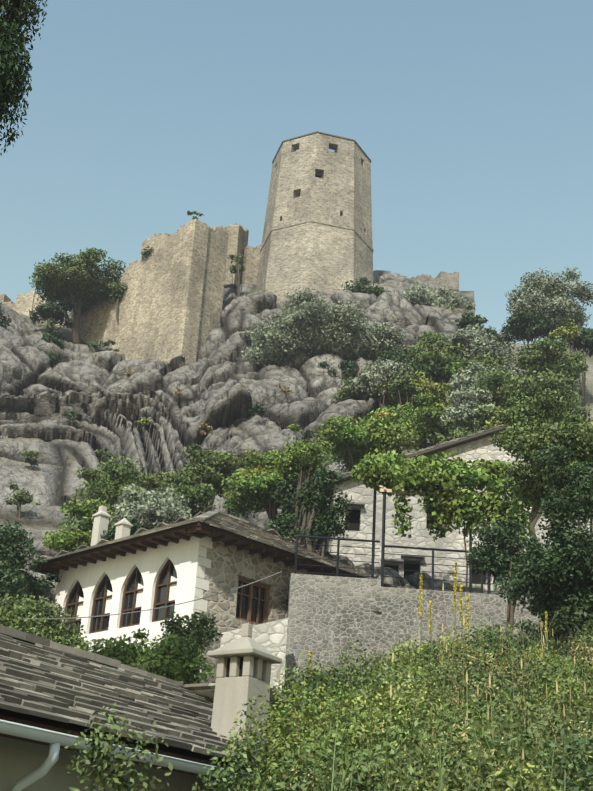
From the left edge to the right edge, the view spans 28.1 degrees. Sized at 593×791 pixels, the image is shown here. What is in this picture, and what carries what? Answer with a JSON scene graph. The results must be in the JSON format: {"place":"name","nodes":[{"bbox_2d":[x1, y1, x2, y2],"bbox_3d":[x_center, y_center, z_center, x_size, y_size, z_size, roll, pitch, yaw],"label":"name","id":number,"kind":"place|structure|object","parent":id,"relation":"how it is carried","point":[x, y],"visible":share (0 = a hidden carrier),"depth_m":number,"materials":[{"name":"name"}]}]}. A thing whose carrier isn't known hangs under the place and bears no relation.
{"place":"outdoors","nodes":[
{"label":"outdoors","id":0,"kind":"place"},
{"bbox_2d":[166,223,228,368],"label":"bastion wall","id":1,"kind":"structure","parent":0,"point":[214,278],"depth_m":94.75,"materials":[{"name":"beige stone"}]},
{"bbox_2d":[0,270,480,611],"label":"cliff rock","id":2,"kind":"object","parent":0,"point":[222,384],"visible":0.29,"depth_m":80.06,"materials":[{"name":"stone"}]},
{"bbox_2d":[21,449,43,466],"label":"bush","id":3,"kind":"object","parent":2,"relation":"on","point":[34,462],"visible":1,"depth_m":69.43,"materials":[{"name":"green plant"}]},
{"bbox_2d":[29,297,77,332],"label":"bush","id":4,"kind":"object","parent":2,"relation":"on","point":[50,310],"visible":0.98,"depth_m":100.02,"materials":[{"name":"green plant"}]},
{"bbox_2d":[87,340,119,351],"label":"bush","id":5,"kind":"object","parent":2,"relation":"on","point":[94,346],"visible":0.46,"depth_m":94.69,"materials":[{"name":"green plant"}]},
{"bbox_2d":[92,448,117,464],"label":"bush","id":6,"kind":"object","parent":2,"relation":"on","point":[104,452],"visible":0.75,"depth_m":71.76,"materials":[{"name":"green plant"}]},
{"bbox_2d":[230,224,248,286],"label":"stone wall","id":7,"kind":"structure","parent":2,"relation":"on","point":[243,233],"depth_m":105.30,"materials":[{"name":"stone"}]},
{"bbox_2d":[224,223,238,288],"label":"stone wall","id":8,"kind":"structure","parent":7,"relation":"attached to","point":[232,230],"depth_m":103.35,"materials":[{"name":"stone"}]},
{"bbox_2d":[241,245,260,283],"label":"wall","id":9,"kind":"structure","parent":2,"relation":"on","point":[251,255],"depth_m":104.82,"materials":[{"name":"stone"}]},
{"bbox_2d":[248,401,268,416],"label":"bush","id":10,"kind":"object","parent":2,"relation":"on","point":[259,409],"visible":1,"depth_m":74.47,"materials":[{"name":"green plant"}]},
{"bbox_2d":[220,449,338,536],"bbox_3d":[-0.701,5.832,49.033,5.319,7.472,4.788,4,-24,-1],"label":"tree","id":11,"kind":"object","parent":2,"relation":"on","point":[258,480],"visible":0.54,"depth_m":49.28,"materials":[{"name":"green plant"}]},
{"bbox_2d":[267,496,329,546],"bbox_3d":[0.461,6.081,45.510,3.015,5.300,3.229,22,-30,-36],"label":"bush","id":12,"kind":"object","parent":2,"relation":"on","point":[289,504],"visible":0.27,"depth_m":45.63,"materials":[{"name":"green plant"}]},
{"bbox_2d":[256,131,373,303],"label":"fortress tower","id":13,"kind":"structure","parent":2,"relation":"on","point":[317,233],"depth_m":102.11,"materials":[{"name":"stone"}]},
{"bbox_2d":[317,360,359,378],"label":"bush","id":14,"kind":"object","parent":2,"relation":"on","point":[348,369],"visible":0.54,"depth_m":83.02,"materials":[{"name":"green plant"}]},
{"bbox_2d":[330,373,388,403],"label":"bush","id":15,"kind":"object","parent":2,"relation":"on","point":[347,393],"visible":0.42,"depth_m":75.23,"materials":[{"name":"green plant"}]},
{"bbox_2d":[341,277,391,296],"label":"bush","id":16,"kind":"object","parent":2,"relation":"on","point":[360,287],"visible":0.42,"depth_m":95.83,"materials":[{"name":"green plant"}]},
{"bbox_2d":[379,271,458,288],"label":"ruin wall","id":17,"kind":"structure","parent":2,"relation":"on","point":[449,280],"depth_m":110.70,"materials":[{"name":"stone"}]},
{"bbox_2d":[0,0,592,346],"label":"sky","id":18,"kind":"structure","parent":0,"point":[473,119],"materials":[{"name":"blue"}]},
{"bbox_2d":[21,314,592,608],"bbox_3d":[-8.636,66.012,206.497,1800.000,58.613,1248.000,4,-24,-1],"label":"terrain","id":19,"kind":"structure","parent":0,"point":[588,383],"depth_m":102.78,"materials":[{"name":"grey stone"}]},
{"bbox_2d":[0,303,10,328],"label":"bush","id":20,"kind":"object","parent":19,"relation":"on","point":[4,321],"visible":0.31,"depth_m":93.08,"materials":[{"name":"green plant"}]},
{"bbox_2d":[5,483,40,518],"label":"tree","id":21,"kind":"object","parent":19,"relation":"on","point":[22,496],"visible":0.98,"depth_m":59.72,"materials":[{"name":"green plant"}]},
{"bbox_2d":[0,0,46,155],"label":"tree foliage","id":22,"kind":"object","parent":19,"relation":"on","point":[13,73],"visible":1,"depth_m":18.61,"materials":[{"name":"green plant"}]},
{"bbox_2d":[0,519,61,604],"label":"tree","id":23,"kind":"object","parent":19,"relation":"on","point":[15,580],"visible":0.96,"depth_m":37.48,"materials":[{"name":"green plant"}]},
{"bbox_2d":[0,592,91,651],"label":"bush","id":24,"kind":"object","parent":19,"relation":"on","point":[14,614],"visible":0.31,"depth_m":28.20,"materials":[{"name":"green plant"}]},
{"bbox_2d":[32,294,65,327],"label":"link wall","id":25,"kind":"structure","parent":19,"relation":"on","point":[35,299],"depth_m":108.49,"materials":[{"name":"stone"}]},
{"bbox_2d":[0,290,37,316],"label":"wall merlons","id":26,"kind":"object","parent":25,"relation":"on","point":[23,304],"depth_m":109.11,"materials":[{"name":"stone"}]},
{"bbox_2d":[37,318,66,366],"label":"bush","id":27,"kind":"object","parent":19,"relation":"on","point":[54,337],"visible":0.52,"depth_m":91.02,"materials":[{"name":"green plant"}]},
{"bbox_2d":[29,247,126,343],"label":"tree","id":28,"kind":"object","parent":19,"relation":"on","point":[80,282],"visible":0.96,"depth_m":100.13,"materials":[{"name":"green plant"}]},
{"bbox_2d":[42,497,114,551],"bbox_3d":[-8.232,6.090,45.369,3.469,4.080,3.946,4,-24,-1],"label":"tree","id":29,"kind":"object","parent":19,"relation":"on","point":[72,540],"visible":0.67,"depth_m":45.22,"materials":[{"name":"green plant"}]},
{"bbox_2d":[79,469,128,496],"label":"bush","id":30,"kind":"object","parent":19,"relation":"on","point":[90,482],"visible":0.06,"depth_m":52.56,"materials":[{"name":"green plant"}]},
{"bbox_2d":[0,736,228,790],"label":"house walls","id":31,"kind":"structure","parent":19,"relation":"on","point":[19,759],"depth_m":10.92,"materials":[{"name":"white paint"}]},
{"bbox_2d":[0,719,260,790],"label":"rain gutter","id":32,"kind":"object","parent":31,"relation":"attached to","point":[55,739],"visible":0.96,"depth_m":10.24,"materials":[{"name":"grey metal"}]},
{"bbox_2d":[0,625,310,782],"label":"house roof slabs","id":33,"kind":"structure","parent":31,"relation":"on","point":[47,684],"depth_m":12.28,"materials":[{"name":"grey stone"}]},
{"bbox_2d":[207,623,281,790],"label":"house chimney","id":34,"kind":"object","parent":33,"relation":"on","point":[245,661],"visible":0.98,"depth_m":13.59,"materials":[{"name":"beige paint"}]},
{"bbox_2d":[64,702,383,790],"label":"wall weeds","id":35,"kind":"object","parent":31,"relation":"attached to","point":[113,765],"depth_m":7.94,"materials":[{"name":"green plant"}]},
{"bbox_2d":[108,281,127,324],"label":"small tree","id":36,"kind":"object","parent":19,"relation":"on","point":[118,289],"visible":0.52,"depth_m":99.79,"materials":[{"name":"green plant"}]},
{"bbox_2d":[100,518,140,540],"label":"bush","id":37,"kind":"object","parent":19,"relation":"on","point":[111,536],"visible":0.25,"depth_m":39.80,"materials":[{"name":"green plant"}]},
{"bbox_2d":[71,455,216,517],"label":"trees","id":38,"kind":"object","parent":19,"relation":"on","point":[196,495],"visible":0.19,"depth_m":49.73,"materials":[{"name":"green plant"}]},
{"bbox_2d":[73,628,216,683],"bbox_3d":[-3.368,6.716,25.662,3.280,3.375,2.844,-7,-26,22],"label":"bush","id":39,"kind":"object","parent":19,"relation":"on","point":[168,660],"visible":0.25,"depth_m":25.42,"materials":[{"name":"green plant"}]},
{"bbox_2d":[109,484,191,534],"bbox_3d":[-5.189,5.568,42.818,3.632,5.408,4.170,4,-24,-1],"label":"bush","id":40,"kind":"object","parent":19,"relation":"on","point":[162,497],"visible":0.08,"depth_m":42.59,"materials":[{"name":"green plant"}]},
{"bbox_2d":[123,504,182,534],"bbox_3d":[-4.729,6.080,40.730,3.321,4.604,3.365,14,-26,-23],"label":"bush","id":41,"kind":"object","parent":19,"relation":"on","point":[150,516],"visible":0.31,"depth_m":40.79,"materials":[{"name":"green plant"}]},
{"bbox_2d":[128,219,208,366],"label":"bastion wall","id":42,"kind":"structure","parent":19,"relation":"on","point":[150,330],"depth_m":95.02,"materials":[{"name":"beige stone"}]},
{"bbox_2d":[66,260,139,355],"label":"curtain wall","id":43,"kind":"structure","parent":42,"relation":"attached to","point":[98,323],"depth_m":100.12,"materials":[{"name":"stone"}]},
{"bbox_2d":[159,611,222,660],"bbox_3d":[-2.677,6.801,27.739,1.464,3.665,1.388,-13,-28,33],"label":"bush","id":44,"kind":"object","parent":19,"relation":"on","point":[201,633],"visible":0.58,"depth_m":28.12,"materials":[{"name":"green plant"}]},
{"bbox_2d":[170,443,241,511],"bbox_3d":[-4.234,6.197,53.426,3.556,8.290,3.060,16,-27,-27],"label":"tree","id":45,"kind":"object","parent":19,"relation":"on","point":[213,467],"visible":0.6,"depth_m":53.96,"materials":[{"name":"green plant"}]},
{"bbox_2d":[33,521,389,682],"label":"white house walls","id":46,"kind":"structure","parent":19,"relation":"on","point":[232,557],"depth_m":35.50,"materials":[{"name":"white paint"}]},
{"bbox_2d":[24,571,281,619],"bbox_3d":[-3.146,4.833,29.093,0.022,3.072,8.237,-16,-30,38],"label":"overhead cable","id":47,"kind":"object","parent":46,"relation":"attached to","point":[149,609],"visible":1,"depth_m":28.44,"materials":[{"name":"grey plastic"}]},
{"bbox_2d":[63,559,269,633],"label":"windows","id":48,"kind":"structure","parent":46,"relation":"in","point":[252,605],"depth_m":35.83,"materials":[{"name":"brown wood"}]},
{"bbox_2d":[192,537,212,675],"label":"corner quoins","id":49,"kind":"object","parent":46,"relation":"attached to","point":[201,584],"visible":0.27,"depth_m":34.08,"materials":[{"name":"white stone"}]},
{"bbox_2d":[27,511,396,587],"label":"white roof slabs","id":50,"kind":"structure","parent":46,"relation":"on","point":[240,526],"depth_m":37.79,"materials":[{"name":"grey stone"}]},
{"bbox_2d":[91,506,132,545],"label":"chimneys","id":51,"kind":"object","parent":50,"relation":"on","point":[101,516],"visible":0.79,"depth_m":40.03,"materials":[{"name":"white paint"}]},
{"bbox_2d":[228,254,245,296],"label":"tree","id":52,"kind":"object","parent":19,"relation":"on","point":[233,269],"visible":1,"depth_m":100.58,"materials":[{"name":"green plant"}]},
{"bbox_2d":[220,618,287,688],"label":"stone wall","id":53,"kind":"structure","parent":19,"relation":"on","point":[271,636],"depth_m":33.31,"materials":[{"name":"stone"}]},
{"bbox_2d":[270,459,326,544],"bbox_3d":[0.186,5.297,46.005,2.136,6.980,2.474,-18,-32,40],"label":"tree","id":54,"kind":"object","parent":19,"relation":"on","point":[288,486],"visible":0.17,"depth_m":46.33,"materials":[{"name":"green plant"}]},
{"bbox_2d":[269,424,335,542],"bbox_3d":[0.235,4.876,43.494,2.303,7.644,2.783,15,-26,-24],"label":"tree","id":55,"kind":"object","parent":19,"relation":"on","point":[305,455],"visible":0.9,"depth_m":44.51,"materials":[{"name":"green plant"}]},
{"bbox_2d":[239,286,377,366],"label":"bush","id":56,"kind":"object","parent":19,"relation":"on","point":[310,326],"visible":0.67,"depth_m":84.95,"materials":[{"name":"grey plant"}]},
{"bbox_2d":[281,467,353,557],"bbox_3d":[0.615,5.602,39.028,2.432,6.962,1.058,4,-24,-1],"label":"tree","id":57,"kind":"object","parent":19,"relation":"on","point":[327,522],"visible":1,"depth_m":39.72,"materials":[{"name":"green plant"}]},
{"bbox_2d":[312,404,420,471],"bbox_3d":[3.367,5.596,56.561,5.741,10.307,6.290,4,-24,-1],"label":"tree","id":58,"kind":"object","parent":19,"relation":"on","point":[381,429],"visible":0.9,"depth_m":56.48,"materials":[{"name":"green plant"}]},
{"bbox_2d":[360,366,392,409],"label":"tree","id":59,"kind":"object","parent":19,"relation":"on","point":[385,402],"visible":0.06,"depth_m":74.16,"materials":[{"name":"green plant"}]},
{"bbox_2d":[356,322,406,359],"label":"bush","id":60,"kind":"object","parent":19,"relation":"on","point":[383,337],"visible":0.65,"depth_m":86.31,"materials":[{"name":"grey plant"}]},
{"bbox_2d":[348,359,418,409],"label":"bush","id":61,"kind":"object","parent":19,"relation":"on","point":[394,369],"visible":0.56,"depth_m":74.00,"materials":[{"name":"green plant"}]},
{"bbox_2d":[370,346,404,365],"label":"bush","id":62,"kind":"object","parent":19,"relation":"on","point":[387,354],"visible":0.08,"depth_m":83.29,"materials":[{"name":"green plant"}]},
{"bbox_2d":[389,374,419,412],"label":"tree","id":63,"kind":"object","parent":19,"relation":"on","point":[402,386],"visible":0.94,"depth_m":72.57,"materials":[{"name":"green plant"}]},
{"bbox_2d":[365,369,455,412],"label":"bush","id":64,"kind":"object","parent":19,"relation":"on","point":[438,391],"visible":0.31,"depth_m":73.69,"materials":[{"name":"green plant"}]},
{"bbox_2d":[284,573,537,689],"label":"terrace retaining wall","id":65,"kind":"structure","parent":19,"relation":"on","point":[330,616],"depth_m":34.97,"materials":[{"name":"grey stone"}]},
{"bbox_2d":[294,488,503,593],"bbox_3d":[3.035,5.276,38.775,6.330,4.935,5.585,4,-24,-1],"label":"terrace railing and pergola posts","id":66,"kind":"object","parent":65,"relation":"on","point":[383,553],"visible":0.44,"depth_m":35.98,"materials":[{"name":"black metal"}]},
{"bbox_2d":[376,484,490,498],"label":"pergola beams","id":67,"kind":"structure","parent":66,"relation":"on","point":[384,489],"depth_m":36.76,"materials":[{"name":"beige wood"}]},
{"bbox_2d":[350,448,532,591],"bbox_3d":[4.593,4.235,37.654,5.773,6.124,4.662,4,-24,-1],"label":"grapevine","id":68,"kind":"object","parent":65,"relation":"on","point":[432,473],"visible":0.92,"depth_m":36.64,"materials":[{"name":"green plant"}]},
{"bbox_2d":[375,353,449,411],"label":"tree","id":69,"kind":"object","parent":19,"relation":"on","point":[437,373],"visible":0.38,"depth_m":74.93,"materials":[{"name":"green plant"}]},
{"bbox_2d":[402,392,454,444],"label":"tree","id":70,"kind":"object","parent":19,"relation":"on","point":[427,420],"visible":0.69,"depth_m":66.37,"materials":[{"name":"green plant"}]},
{"bbox_2d":[412,330,450,350],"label":"bush","id":71,"kind":"object","parent":19,"relation":"on","point":[421,337],"visible":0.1,"depth_m":85.93,"materials":[{"name":"green plant"}]},
{"bbox_2d":[400,332,468,383],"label":"tree","id":72,"kind":"object","parent":19,"relation":"on","point":[436,353],"visible":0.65,"depth_m":80.75,"materials":[{"name":"green plant"}]},
{"bbox_2d":[401,282,475,310],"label":"bush","id":73,"kind":"object","parent":19,"relation":"on","point":[426,296],"visible":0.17,"depth_m":97.28,"materials":[{"name":"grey plant"}]},
{"bbox_2d":[442,361,469,382],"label":"bush","id":74,"kind":"object","parent":19,"relation":"on","point":[453,367],"visible":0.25,"depth_m":75.56,"materials":[{"name":"green plant"}]},
{"bbox_2d":[324,430,589,651],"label":"stone house walls","id":75,"kind":"structure","parent":19,"relation":"on","point":[482,448],"depth_m":42.68,"materials":[{"name":"beige stone"}]},
{"bbox_2d":[321,425,506,508],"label":"roof","id":76,"kind":"structure","parent":75,"relation":"on","point":[456,443],"depth_m":43.89,"materials":[{"name":"grey stone"}]},
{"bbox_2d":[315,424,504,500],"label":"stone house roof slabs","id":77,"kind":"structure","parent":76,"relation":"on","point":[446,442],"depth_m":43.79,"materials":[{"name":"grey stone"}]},
{"bbox_2d":[426,417,489,445],"bbox_3d":[8.106,6.022,57.842,2.533,10.295,3.124,24,-31,-39],"label":"bush","id":78,"kind":"object","parent":19,"relation":"on","point":[452,434],"visible":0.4,"depth_m":59.27,"materials":[{"name":"green plant"}]},
{"bbox_2d":[445,362,492,404],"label":"bush","id":79,"kind":"object","parent":19,"relation":"on","point":[463,379],"visible":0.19,"depth_m":71.19,"materials":[{"name":"green plant"}]},
{"bbox_2d":[438,385,503,435],"bbox_3d":[9.535,4.865,62.766,4.112,11.236,3.952,22,-29,-36],"label":"bush","id":80,"kind":"object","parent":19,"relation":"on","point":[462,401],"visible":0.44,"depth_m":63.73,"materials":[{"name":"green plant"}]},
{"bbox_2d":[446,323,496,355],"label":"bush","id":81,"kind":"object","parent":19,"relation":"on","point":[456,337],"visible":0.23,"depth_m":85.15,"materials":[{"name":"green plant"}]},
{"bbox_2d":[454,310,488,331],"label":"bush","id":82,"kind":"object","parent":19,"relation":"on","point":[466,320],"visible":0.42,"depth_m":89.17,"materials":[{"name":"green plant"}]},
{"bbox_2d":[463,329,494,349],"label":"bush","id":83,"kind":"object","parent":19,"relation":"on","point":[473,335],"visible":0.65,"depth_m":83.21,"materials":[{"name":"green plant"}]},
{"bbox_2d":[452,351,515,376],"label":"bush","id":84,"kind":"object","parent":19,"relation":"on","point":[486,361],"visible":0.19,"depth_m":74.05,"materials":[{"name":"green plant"}]},
{"bbox_2d":[467,337,502,358],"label":"bush","id":85,"kind":"object","parent":19,"relation":"on","point":[482,347],"visible":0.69,"depth_m":80.82,"materials":[{"name":"green plant"}]},
{"bbox_2d":[473,315,522,346],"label":"bush","id":86,"kind":"object","parent":19,"relation":"on","point":[503,339],"visible":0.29,"depth_m":94.16,"materials":[{"name":"green plant"}]},
{"bbox_2d":[464,513,539,637],"bbox_3d":[5.488,6.308,31.985,1.988,6.343,1.813,16,-27,-27],"label":"tree","id":87,"kind":"object","parent":19,"relation":"on","point":[495,558],"visible":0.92,"depth_m":32.48,"materials":[{"name":"green plant"}]},
{"bbox_2d":[488,335,518,363],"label":"bush","id":88,"kind":"object","parent":19,"relation":"on","point":[503,352],"visible":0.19,"depth_m":88.29,"materials":[{"name":"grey plant"}]},
{"bbox_2d":[476,404,537,430],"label":"bush","id":89,"kind":"object","parent":19,"relation":"on","point":[495,422],"visible":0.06,"depth_m":62.42,"materials":[{"name":"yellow plant"}]},
{"bbox_2d":[489,360,528,386],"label":"bush","id":90,"kind":"object","parent":19,"relation":"on","point":[516,371],"visible":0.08,"depth_m":71.95,"materials":[{"name":"green plant"}]},
{"bbox_2d":[501,308,546,347],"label":"tree","id":91,"kind":"object","parent":19,"relation":"on","point":[520,323],"visible":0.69,"depth_m":91.10,"materials":[{"name":"green plant"}]},
{"bbox_2d":[461,368,592,427],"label":"tree","id":92,"kind":"object","parent":19,"relation":"on","point":[525,388],"visible":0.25,"depth_m":63.04,"materials":[{"name":"green plant"}]},
{"bbox_2d":[488,389,592,542],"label":"tree","id":93,"kind":"object","parent":19,"relation":"on","point":[522,422],"visible":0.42,"depth_m":38.70,"materials":[{"name":"green plant"}]},
{"bbox_2d":[492,443,592,659],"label":"tree","id":94,"kind":"object","parent":19,"relation":"on","point":[564,571],"visible":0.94,"depth_m":24.54,"materials":[{"name":"green plant"}]},
{"bbox_2d":[524,317,560,348],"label":"tree","id":95,"kind":"object","parent":19,"relation":"on","point":[546,328],"visible":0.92,"depth_m":88.28,"materials":[{"name":"green plant"}]},
{"bbox_2d":[498,411,592,550],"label":"tree","id":96,"kind":"object","parent":19,"relation":"on","point":[530,489],"visible":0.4,"depth_m":28.78,"materials":[{"name":"green plant"}]},
{"bbox_2d":[504,266,592,357],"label":"tree","id":97,"kind":"object","parent":19,"relation":"on","point":[548,291],"visible":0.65,"depth_m":94.24,"materials":[{"name":"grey plant"}]},
{"bbox_2d":[509,334,588,387],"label":"tree","id":98,"kind":"object","parent":19,"relation":"on","point":[543,353],"visible":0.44,"depth_m":76.77,"materials":[{"name":"green plant"}]},
{"bbox_2d":[549,318,581,408],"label":"tree","id":99,"kind":"object","parent":19,"relation":"on","point":[570,332],"visible":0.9,"depth_m":85.53,"materials":[{"name":"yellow plant"}]},
{"bbox_2d":[559,326,592,421],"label":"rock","id":100,"kind":"object","parent":19,"relation":"on","point":[583,341],"visible":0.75,"depth_m":86.32,"materials":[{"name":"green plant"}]},
{"bbox_2d":[344,501,485,584],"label":"windows","id":101,"kind":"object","parent":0,"point":[354,521],"visible":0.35,"depth_m":42.53,"materials":[{"name":"black glass"}]},
{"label":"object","id":102,"kind":"object","parent":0,"visible":0},
{"bbox_2d":[214,635,592,790],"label":"weed leaves bright","id":103,"kind":"object","parent":102,"relation":"on","point":[269,730],"visible":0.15,"depth_m":12.45,"materials":[{"name":"green plant"}]},
{"bbox_2d":[255,616,592,790],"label":"green weed leaves","id":104,"kind":"object","parent":102,"relation":"on","point":[488,755],"visible":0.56,"depth_m":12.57,"materials":[{"name":"green plant"}]},
{"bbox_2d":[256,608,592,790],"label":"green grass blades","id":105,"kind":"object","parent":102,"relation":"on","point":[439,786],"visible":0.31,"depth_m":12.14,"materials":[{"name":"green plant"}]},
{"bbox_2d":[308,562,547,674],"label":"yellow flower spikes","id":106,"kind":"object","parent":102,"relation":"on","point":[454,601],"visible":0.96,"depth_m":20.21,"materials":[{"name":"yellow plant"}]},
{"bbox_2d":[277,584,592,790],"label":"grass stalks","id":107,"kind":"object","parent":102,"relation":"on","point":[490,677],"depth_m":13.80,"materials":[{"name":"plant"}]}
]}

